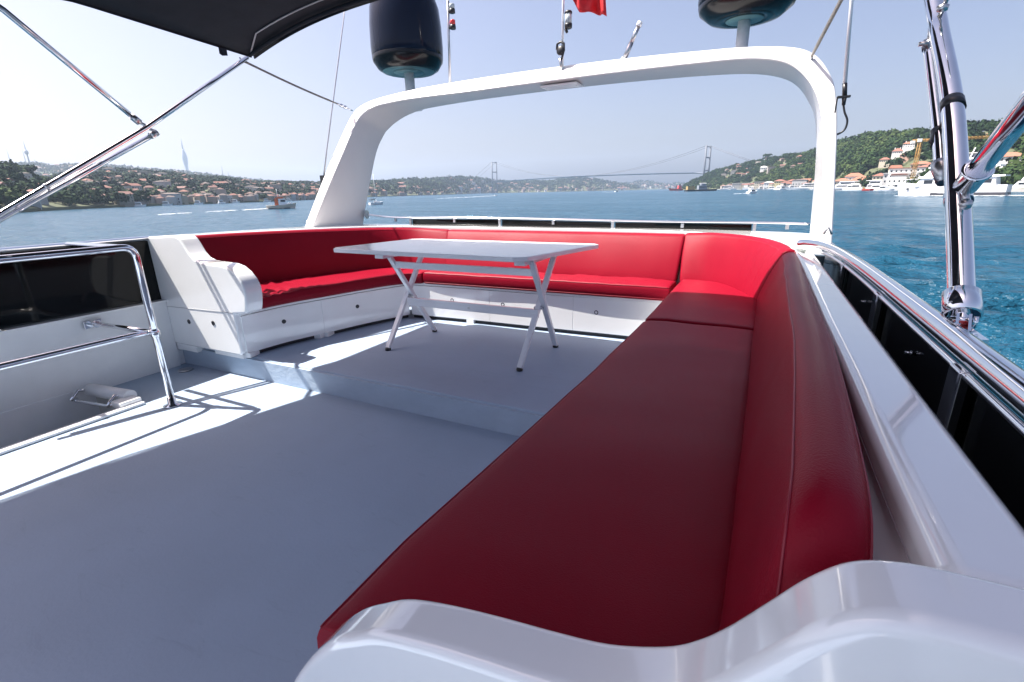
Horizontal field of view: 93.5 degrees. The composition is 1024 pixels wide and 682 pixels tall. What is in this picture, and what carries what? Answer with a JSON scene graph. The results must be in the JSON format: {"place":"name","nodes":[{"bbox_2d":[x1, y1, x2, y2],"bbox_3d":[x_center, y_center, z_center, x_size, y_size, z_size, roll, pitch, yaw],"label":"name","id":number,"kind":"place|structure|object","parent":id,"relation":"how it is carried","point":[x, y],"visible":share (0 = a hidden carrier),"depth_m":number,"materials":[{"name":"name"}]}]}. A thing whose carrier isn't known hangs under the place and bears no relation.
{"place":"outdoors","nodes":[
{"label":"outdoors","id":0,"kind":"place"},
{"bbox_2d":[0,187,148,211],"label":"hill","id":1,"kind":"structure","parent":0,"point":[52,205],"depth_m":295.81,"materials":[{"name":"green plant"}]},
{"bbox_2d":[19,172,32,178],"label":"house","id":2,"kind":"structure","parent":1,"relation":"on","point":[28,175],"depth_m":367.61,"materials":[{"name":"white paint"}]},
{"bbox_2d":[16,164,37,171],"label":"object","id":3,"kind":"structure","parent":1,"relation":"on","point":[33,167],"depth_m":412.90,"materials":[{"name":"green"}]},
{"bbox_2d":[29,191,41,209],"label":"house","id":4,"kind":"structure","parent":1,"relation":"on","point":[38,204],"depth_m":265.21,"materials":[{"name":"white paint"}]},
{"bbox_2d":[31,190,48,204],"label":"house","id":5,"kind":"structure","parent":1,"relation":"on","point":[44,201],"depth_m":280.06,"materials":[{"name":"beige paint"}]},
{"bbox_2d":[0,159,151,204],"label":"hillside","id":6,"kind":"structure","parent":1,"relation":"on","point":[10,193],"depth_m":318.59,"materials":[{"name":"green plant"}]},
{"bbox_2d":[0,363,518,681],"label":"deck","id":7,"kind":"structure","parent":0,"point":[218,526],"depth_m":1.91,"materials":[{"name":"grey paint"}]},
{"bbox_2d":[0,401,144,454],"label":"hatch coaming","id":8,"kind":"object","parent":7,"relation":"on","point":[27,442],"visible":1,"depth_m":2.68,"materials":[{"name":"white paint"}]},
{"bbox_2d":[0,242,182,407],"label":"stair rail","id":9,"kind":"object","parent":7,"relation":"on","point":[81,249],"visible":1,"depth_m":2.72,"materials":[{"name":"metal"}]},
{"bbox_2d":[69,383,141,407],"bbox_3d":[-2.568,0.351,3.051,0.484,0.086,0.168,5,18,19],"label":"hatch roller","id":10,"kind":"object","parent":7,"relation":"on","point":[119,397],"visible":0.98,"depth_m":3.04,"materials":[{"name":"white paint"}]},
{"bbox_2d":[178,367,193,371],"bbox_3d":[-2.434,0.214,3.595,0.099,0.007,0.099,7,19,25],"label":"deck drain","id":11,"kind":"object","parent":7,"relation":"on","point":[186,369],"visible":1,"depth_m":3.59,"materials":[{"name":"metal"}]},
{"bbox_2d":[148,228,1023,681],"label":"corner sofa","id":12,"kind":"object","parent":7,"relation":"on","point":[674,486],"visible":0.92,"depth_m":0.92,"materials":[{"name":"red leather"}]},
{"bbox_2d":[793,248,1023,588],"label":"side coaming","id":13,"kind":"object","parent":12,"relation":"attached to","point":[937,502],"visible":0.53,"depth_m":0.50,"materials":[{"name":"white paint"}]},
{"bbox_2d":[797,239,1023,527],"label":"guard rail","id":14,"kind":"object","parent":13,"relation":"attached to","point":[968,385],"visible":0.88,"depth_m":0.78,"materials":[{"name":"metal"}]},
{"bbox_2d":[0,0,1023,343],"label":"frame","id":15,"kind":"object","parent":14,"relation":"attached to","point":[250,28],"visible":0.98,"depth_m":1.40,"materials":[{"name":"silver metal"}]},
{"bbox_2d":[239,57,352,110],"bbox_3d":[-1.877,-2.296,4.376,0.038,0.186,1.458,4,18,15],"label":"tension strap","id":16,"kind":"object","parent":15,"relation":"attached to","point":[292,84],"visible":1,"depth_m":4.26,"materials":[{"name":"grey fabric"}]},
{"bbox_2d":[108,180,639,207],"bbox_3d":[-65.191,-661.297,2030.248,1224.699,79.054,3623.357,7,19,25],"label":"shore hill","id":17,"kind":"structure","parent":0,"point":[415,194],"depth_m":2050.44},
{"bbox_2d":[113,191,134,206],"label":"house","id":18,"kind":"structure","parent":17,"relation":"on","point":[130,202],"depth_m":350.30,"materials":[{"name":"yellow paint"}]},
{"bbox_2d":[123,183,141,190],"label":"house","id":19,"kind":"structure","parent":17,"relation":"on","point":[133,185],"depth_m":432.64,"materials":[{"name":"white paint"}]},
{"bbox_2d":[137,172,152,174],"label":"house","id":20,"kind":"structure","parent":17,"relation":"on","point":[151,173],"depth_m":619.03,"materials":[{"name":"beige paint"}]},
{"bbox_2d":[153,180,171,186],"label":"house","id":21,"kind":"structure","parent":17,"relation":"on","point":[162,183],"depth_m":486.03,"materials":[{"name":"white paint"}]},
{"bbox_2d":[160,193,182,204],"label":"house","id":22,"kind":"structure","parent":17,"relation":"on","point":[177,196],"depth_m":403.75,"materials":[{"name":"white paint"}]},
{"bbox_2d":[177,186,188,190],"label":"house","id":23,"kind":"structure","parent":17,"relation":"on","point":[183,188],"depth_m":490.42,"materials":[{"name":"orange paint"}]},
{"bbox_2d":[47,166,320,203],"bbox_3d":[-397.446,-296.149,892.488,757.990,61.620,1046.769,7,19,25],"label":"wood on left shore hill","id":24,"kind":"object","parent":17,"relation":"on","point":[132,176],"visible":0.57,"depth_m":577.20,"materials":[{"name":"green plant"}]},
{"bbox_2d":[178,190,189,194],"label":"house","id":25,"kind":"structure","parent":17,"relation":"on","point":[184,191],"depth_m":464.38,"materials":[{"name":"orange paint"}]},
{"bbox_2d":[87,172,320,201],"bbox_3d":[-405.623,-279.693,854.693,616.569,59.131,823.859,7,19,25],"label":"distant housing of left shore","id":26,"kind":"object","parent":17,"relation":"on","point":[234,196],"visible":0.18,"depth_m":484.09,"materials":[{"name":"orange paint"}]},
{"bbox_2d":[208,189,226,194],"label":"house","id":27,"kind":"structure","parent":17,"relation":"on","point":[220,191],"depth_m":475.37,"materials":[{"name":"beige paint"}]},
{"bbox_2d":[135,193,310,204],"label":"distant housing by left waterfront","id":28,"kind":"object","parent":17,"relation":"on","point":[160,199],"visible":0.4,"depth_m":430.78,"materials":[{"name":"beige paint"}]},
{"bbox_2d":[227,195,232,202],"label":"house","id":29,"kind":"structure","parent":17,"relation":"on","point":[230,198],"depth_m":462.78,"materials":[{"name":"white paint"}]},
{"bbox_2d":[251,187,263,191],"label":"house","id":30,"kind":"structure","parent":17,"relation":"on","point":[254,188],"depth_m":574.31,"materials":[{"name":"white paint"}]},
{"bbox_2d":[268,184,281,189],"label":"house","id":31,"kind":"structure","parent":17,"relation":"on","point":[278,186],"depth_m":641.22,"materials":[{"name":"beige paint"}]},
{"bbox_2d":[282,194,289,199],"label":"house","id":32,"kind":"structure","parent":17,"relation":"on","point":[285,196],"depth_m":569.69,"materials":[{"name":"beige paint"}]},
{"bbox_2d":[298,193,304,199],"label":"house","id":33,"kind":"structure","parent":17,"relation":"on","point":[301,196],"depth_m":618.90,"materials":[{"name":"beige paint"}]},
{"bbox_2d":[306,193,315,199],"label":"house","id":34,"kind":"structure","parent":17,"relation":"on","point":[313,196],"depth_m":666.82,"materials":[{"name":"yellow paint"}]},
{"bbox_2d":[380,189,386,195],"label":"house","id":35,"kind":"structure","parent":17,"relation":"on","point":[384,193],"depth_m":1208.33,"materials":[{"name":"beige paint"}]},
{"bbox_2d":[368,179,628,196],"bbox_3d":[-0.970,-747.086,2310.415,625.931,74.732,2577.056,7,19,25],"label":"distant housing by bridge","id":36,"kind":"object","parent":17,"relation":"on","point":[400,193],"visible":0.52,"depth_m":1794.43,"materials":[{"name":"beige paint"}]},
{"bbox_2d":[368,174,638,193],"bbox_3d":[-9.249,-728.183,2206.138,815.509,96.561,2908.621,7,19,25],"label":"wood on bridge hill","id":37,"kind":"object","parent":17,"relation":"on","point":[432,183],"visible":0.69,"depth_m":2451.40,"materials":[{"name":"green plant"}]},
{"bbox_2d":[0,189,1023,368],"bbox_3d":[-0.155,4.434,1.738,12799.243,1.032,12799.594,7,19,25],"label":"sea","id":38,"kind":"structure","parent":0,"point":[901,240],"depth_m":93.16,"materials":[{"name":"liquid"}]},
{"bbox_2d":[134,202,145,206],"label":"moored boat","id":39,"kind":"object","parent":38,"relation":"on","point":[138,204],"visible":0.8,"depth_m":354.07,"materials":[{"name":"white"}]},
{"bbox_2d":[162,201,172,205],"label":"moored boat","id":40,"kind":"object","parent":38,"relation":"on","point":[166,203],"visible":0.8,"depth_m":386.23,"materials":[{"name":"white"}]},
{"bbox_2d":[266,190,295,208],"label":"pilot boat","id":41,"kind":"object","parent":38,"relation":"on","point":[282,203],"visible":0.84,"depth_m":204.77,"materials":[{"name":"white"}]},
{"bbox_2d":[368,177,382,204],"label":"sailing yacht","id":42,"kind":"object","parent":38,"relation":"on","point":[376,203],"visible":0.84,"depth_m":249.37,"materials":[{"name":"metal"}]},
{"bbox_2d":[475,145,748,192],"bbox_3d":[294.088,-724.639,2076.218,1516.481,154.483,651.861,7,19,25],"label":"suspension bridge","id":43,"kind":"structure","parent":38,"relation":"on","point":[497,181],"depth_m":1899.05,"materials":[{"name":"grey metal"}]},
{"bbox_2d":[669,184,682,190],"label":"red ship","id":44,"kind":"object","parent":38,"relation":"on","point":[679,187],"visible":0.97,"depth_m":1095.23},
{"bbox_2d":[684,182,716,191],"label":"cargo ship","id":45,"kind":"object","parent":38,"relation":"on","point":[702,186],"visible":0.86,"depth_m":746.04,"materials":[{"name":"black"}]},
{"bbox_2d":[720,186,740,189],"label":"moored boat","id":46,"kind":"object","parent":38,"relation":"on","point":[726,187],"visible":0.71,"depth_m":1031.14,"materials":[{"name":"white"}]},
{"bbox_2d":[746,188,756,193],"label":"cabin cruiser","id":47,"kind":"object","parent":38,"relation":"on","point":[752,191],"visible":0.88,"depth_m":367.44,"materials":[{"name":"white"}]},
{"bbox_2d":[785,183,813,189],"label":"moored boat","id":48,"kind":"object","parent":38,"relation":"on","point":[811,185],"visible":0.56,"depth_m":658.07,"materials":[{"name":"white"}]},
{"bbox_2d":[835,181,861,189],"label":"moored boat","id":49,"kind":"object","parent":38,"relation":"on","point":[840,185],"visible":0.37,"depth_m":467.63,"materials":[{"name":"white"}]},
{"bbox_2d":[849,183,862,189],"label":"moored boat","id":50,"kind":"object","parent":38,"relation":"on","point":[856,186],"visible":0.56,"depth_m":440.13,"materials":[{"name":"white"}]},
{"bbox_2d":[863,180,881,188],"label":"moored boat","id":51,"kind":"object","parent":38,"relation":"on","point":[871,182],"visible":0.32,"depth_m":409.02,"materials":[{"name":"white"}]},
{"bbox_2d":[866,183,882,188],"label":"moored boat","id":52,"kind":"object","parent":38,"relation":"on","point":[876,185],"visible":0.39,"depth_m":400.65,"materials":[{"name":"white"}]},
{"bbox_2d":[874,185,886,190],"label":"moored boat","id":53,"kind":"object","parent":38,"relation":"on","point":[881,187],"visible":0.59,"depth_m":388.14,"materials":[{"name":"white"}]},
{"bbox_2d":[891,182,902,190],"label":"moored boat","id":54,"kind":"object","parent":38,"relation":"on","point":[895,186],"visible":0.32,"depth_m":370.79,"materials":[{"name":"white"}]},
{"bbox_2d":[885,179,917,188],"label":"moored boat","id":55,"kind":"object","parent":38,"relation":"on","point":[890,187],"visible":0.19,"depth_m":378.67,"materials":[{"name":"white"}]},
{"bbox_2d":[896,195,1005,195],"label":"yacht bow foam","id":56,"kind":"object","parent":38,"relation":"on","point":[942,195],"visible":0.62,"depth_m":186.99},
{"bbox_2d":[897,147,1012,195],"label":"motor yacht","id":57,"kind":"object","parent":38,"relation":"on","point":[927,185],"visible":0.37,"depth_m":189.35,"materials":[{"name":"white"}]},
{"bbox_2d":[1012,177,1023,187],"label":"moored boat","id":58,"kind":"object","parent":38,"relation":"on","point":[1019,184],"visible":0.27,"depth_m":246.63,"materials":[{"name":"white"}]},
{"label":"hull","id":59,"kind":"structure","parent":38,"relation":"on","visible":0},
{"bbox_2d":[0,236,185,447],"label":"bulwark","id":60,"kind":"object","parent":59,"relation":"on","point":[48,305],"visible":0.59,"depth_m":3.08,"materials":[{"name":"white paint"}]},
{"bbox_2d":[204,305,624,414],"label":"raised deck","id":61,"kind":"structure","parent":59,"relation":"on","point":[476,362],"depth_m":3.26,"materials":[{"name":"grey paint"}]},
{"bbox_2d":[183,349,543,436],"bbox_3d":[-1.008,0.297,3.007,3.420,0.141,0.016,7,19,25],"label":"deck step face","id":62,"kind":"object","parent":61,"relation":"attached to","point":[494,418],"visible":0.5,"depth_m":2.90},
{"bbox_2d":[334,239,597,371],"bbox_3d":[-0.336,-0.306,3.410,1.708,0.719,0.840,7,19,25],"label":"folding table","id":63,"kind":"object","parent":61,"relation":"on","point":[522,253],"visible":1,"depth_m":3.19,"materials":[{"name":"white paint"}]},
{"bbox_2d":[192,224,840,285],"bbox_3d":[-0.171,-0.214,3.722,4.482,1.262,2.118,7,19,25],"label":"aft bulwark","id":64,"kind":"object","parent":59,"relation":"on","point":[790,239],"visible":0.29,"depth_m":3.98,"materials":[{"name":"white paint"}]},
{"bbox_2d":[305,46,836,243],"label":"radar arch","id":65,"kind":"structure","parent":64,"relation":"on","point":[341,197],"depth_m":4.09,"materials":[{"name":"white paint"}]},
{"bbox_2d":[320,12,344,183],"bbox_3d":[-1.780,-2.619,4.869,0.057,1.961,0.684,7,19,25],"label":"whip antenna","id":66,"kind":"object","parent":65,"relation":"attached to","point":[322,177],"visible":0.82,"depth_m":4.88,"materials":[{"name":"metal"}]},
{"bbox_2d":[369,0,442,111],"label":"satellite dome","id":67,"kind":"structure","parent":65,"relation":"on","point":[406,43],"depth_m":4.76,"materials":[{"name":"black plastic"}]},
{"bbox_2d":[447,0,455,82],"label":"light pole","id":68,"kind":"object","parent":65,"relation":"on","point":[451,25],"visible":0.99,"depth_m":4.52,"materials":[{"name":"metal"}]},
{"bbox_2d":[556,0,571,68],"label":"flag mast","id":69,"kind":"object","parent":65,"relation":"on","point":[568,26],"visible":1,"depth_m":4.04,"materials":[{"name":"silver metal"}]},
{"bbox_2d":[573,0,606,15],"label":"flag","id":70,"kind":"object","parent":69,"relation":"attached to","point":[597,7],"visible":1,"depth_m":3.91,"materials":[{"name":"red fabric"}]},
{"bbox_2d":[621,21,641,58],"bbox_3d":[0.961,-2.409,3.884,0.164,0.285,0.052,7,19,25],"label":"stub antenna","id":71,"kind":"object","parent":65,"relation":"on","point":[632,39],"visible":0.91,"depth_m":3.87,"materials":[{"name":"metal"}]},
{"bbox_2d":[698,0,795,47],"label":"satellite dome","id":72,"kind":"structure","parent":65,"relation":"attached to","point":[742,17],"depth_m":3.67,"materials":[{"name":"teal paint"}]},
{"bbox_2d":[810,0,842,59],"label":"tension strap","id":73,"kind":"object","parent":65,"relation":"attached to","point":[835,10],"visible":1,"depth_m":2.81,"materials":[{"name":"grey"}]},
{"bbox_2d":[834,0,853,134],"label":"whip antenna","id":74,"kind":"object","parent":65,"relation":"attached to","point":[844,96],"visible":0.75,"depth_m":2.96,"materials":[{"name":"white plastic"}]},
{"bbox_2d":[364,210,809,230],"bbox_3d":[0.304,-0.965,4.417,4.151,0.467,0.184,7,19,25],"label":"aft guard rail","id":75,"kind":"object","parent":64,"relation":"attached to","point":[609,223],"visible":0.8,"depth_m":4.30,"materials":[{"name":"metal"}]},
{"bbox_2d":[0,0,1023,183],"label":"sky","id":76,"kind":"structure","parent":0,"point":[252,123],"materials":[{"name":"blue"}]},
{"bbox_2d":[683,131,1023,189],"bbox_3d":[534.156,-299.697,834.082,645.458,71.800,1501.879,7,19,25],"label":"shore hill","id":77,"kind":"structure","parent":0,"point":[906,164],"depth_m":517.54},
{"bbox_2d":[732,183,744,187],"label":"building","id":78,"kind":"structure","parent":77,"relation":"on","point":[736,185],"depth_m":1034.86,"materials":[{"name":"white concrete"}]},
{"bbox_2d":[754,181,766,188],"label":"building","id":79,"kind":"structure","parent":77,"relation":"on","point":[756,184],"depth_m":898.96,"materials":[{"name":"white concrete"}]},
{"bbox_2d":[760,166,766,171],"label":"building","id":80,"kind":"structure","parent":77,"relation":"on","point":[762,168],"depth_m":1040.64,"materials":[{"name":"white paint"}]},
{"bbox_2d":[763,181,773,188],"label":"building","id":81,"kind":"structure","parent":77,"relation":"on","point":[766,184],"depth_m":841.70,"materials":[{"name":"white concrete"}]},
{"bbox_2d":[773,179,785,187],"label":"building","id":82,"kind":"structure","parent":77,"relation":"on","point":[778,182],"depth_m":778.96,"materials":[{"name":"beige tile"}]},
{"bbox_2d":[792,179,807,186],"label":"house","id":83,"kind":"structure","parent":77,"relation":"on","point":[797,182],"depth_m":698.88,"materials":[{"name":"white paint"}]},
{"bbox_2d":[835,178,850,185],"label":"building","id":84,"kind":"structure","parent":77,"relation":"on","point":[839,180],"depth_m":507.68,"materials":[{"name":"orange tile"}]},
{"bbox_2d":[682,118,1023,188],"bbox_3d":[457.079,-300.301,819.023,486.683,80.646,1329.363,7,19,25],"label":"wood on right hill","id":85,"kind":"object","parent":77,"relation":"on","point":[865,151],"visible":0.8,"depth_m":592.33,"materials":[{"name":"green plant"}]},
{"bbox_2d":[844,173,863,179],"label":"building","id":86,"kind":"structure","parent":77,"relation":"on","point":[850,176],"depth_m":520.07,"materials":[{"name":"orange tile"}]},
{"bbox_2d":[851,176,865,186],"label":"building","id":87,"kind":"structure","parent":77,"relation":"on","point":[855,179],"depth_m":504.08,"materials":[{"name":"orange tile"}]},
{"bbox_2d":[872,173,883,180],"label":"building","id":88,"kind":"structure","parent":77,"relation":"on","point":[879,176],"depth_m":430.70,"materials":[{"name":"white paint"}]},
{"bbox_2d":[878,157,888,167],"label":"building","id":89,"kind":"structure","parent":77,"relation":"on","point":[882,161],"depth_m":486.87,"materials":[{"name":"beige concrete"}]},
{"bbox_2d":[882,173,888,184],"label":"building","id":90,"kind":"structure","parent":77,"relation":"on","point":[885,178],"depth_m":398.88,"materials":[{"name":"white paint"}]},
{"bbox_2d":[888,165,902,172],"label":"building","id":91,"kind":"structure","parent":77,"relation":"on","point":[895,166],"depth_m":433.75,"materials":[{"name":"orange tile"}]},
{"bbox_2d":[891,147,902,158],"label":"building","id":92,"kind":"structure","parent":77,"relation":"on","point":[897,152],"depth_m":486.69,"materials":[{"name":"white tile"}]},
{"bbox_2d":[887,167,915,185],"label":"building","id":93,"kind":"structure","parent":77,"relation":"on","point":[895,175],"depth_m":390.11,"materials":[{"name":"white paint"}]},
{"bbox_2d":[902,141,915,152],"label":"building","id":94,"kind":"structure","parent":77,"relation":"on","point":[907,146],"depth_m":503.94,"materials":[{"name":"white concrete"}]},
{"bbox_2d":[910,161,930,166],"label":"building","id":95,"kind":"structure","parent":77,"relation":"on","point":[921,163],"depth_m":401.22,"materials":[{"name":"orange tile"}]},
{"bbox_2d":[914,164,929,176],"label":"building","id":96,"kind":"structure","parent":77,"relation":"on","point":[920,169],"depth_m":379.36,"materials":[{"name":"white tile"}]},
{"bbox_2d":[910,135,989,178],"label":"tower crane","id":97,"kind":"object","parent":77,"relation":"on","point":[920,140],"visible":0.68,"depth_m":365.91,"materials":[{"name":"white metal"}]},
{"bbox_2d":[969,152,977,157],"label":"building","id":98,"kind":"structure","parent":77,"relation":"on","point":[973,154],"depth_m":327.38,"materials":[{"name":"white paint"}]},
{"bbox_2d":[995,152,1021,168],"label":"building","id":99,"kind":"structure","parent":77,"relation":"on","point":[1008,155],"depth_m":290.48,"materials":[{"name":"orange tile"}]},
{"bbox_2d":[717,188,1023,191],"bbox_3d":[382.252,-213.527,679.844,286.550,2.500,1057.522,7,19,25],"label":"quay","id":100,"kind":"structure","parent":0,"point":[1017,190],"depth_m":237.27,"materials":[{"name":"concrete"}]},
{"bbox_3d":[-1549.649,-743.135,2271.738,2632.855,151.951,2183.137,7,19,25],"label":"far ridge","id":101,"kind":"structure","parent":0,"visible":0},
{"bbox_2d":[23,142,29,162],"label":"antenna mast","id":102,"kind":"object","parent":101,"relation":"on","point":[26,152],"visible":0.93,"depth_m":1903.89,"materials":[{"name":"metal"}]},
{"bbox_2d":[34,164,197,175],"bbox_3d":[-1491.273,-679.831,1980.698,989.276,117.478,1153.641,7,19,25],"label":"distant housing on far ridge","id":103,"kind":"object","parent":101,"relation":"on","point":[39,171],"visible":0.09,"depth_m":1727.19,"materials":[{"name":"beige paint"}]},
{"bbox_2d":[13,161,271,180],"bbox_3d":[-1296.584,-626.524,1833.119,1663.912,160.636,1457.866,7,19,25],"label":"wood on far ridge","id":104,"kind":"object","parent":101,"relation":"on","point":[51,168],"visible":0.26,"depth_m":1976.30,"materials":[{"name":"green plant"}]},
{"bbox_2d":[180,138,188,171],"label":"telecom tower","id":105,"kind":"structure","parent":101,"relation":"on","point":[184,158],"depth_m":3390.57,"materials":[{"name":"concrete"}]},
{"bbox_3d":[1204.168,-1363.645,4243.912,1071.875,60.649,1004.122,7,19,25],"label":"distant city hill","id":106,"kind":"structure","parent":0,"visible":0},
{"bbox_2d":[630,181,672,188],"bbox_3d":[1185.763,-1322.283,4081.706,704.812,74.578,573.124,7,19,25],"label":"distant housing of far city","id":107,"kind":"object","parent":106,"relation":"on","point":[645,185],"visible":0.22,"depth_m":3927.21,"materials":[{"name":"beige paint"}]},
{"bbox_2d":[619,179,684,187],"bbox_3d":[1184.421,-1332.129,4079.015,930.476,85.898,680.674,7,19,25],"label":"wood on distant hill","id":108,"kind":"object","parent":106,"relation":"on","point":[650,182],"visible":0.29,"depth_m":4068.67,"materials":[{"name":"green plant"}]}
]}

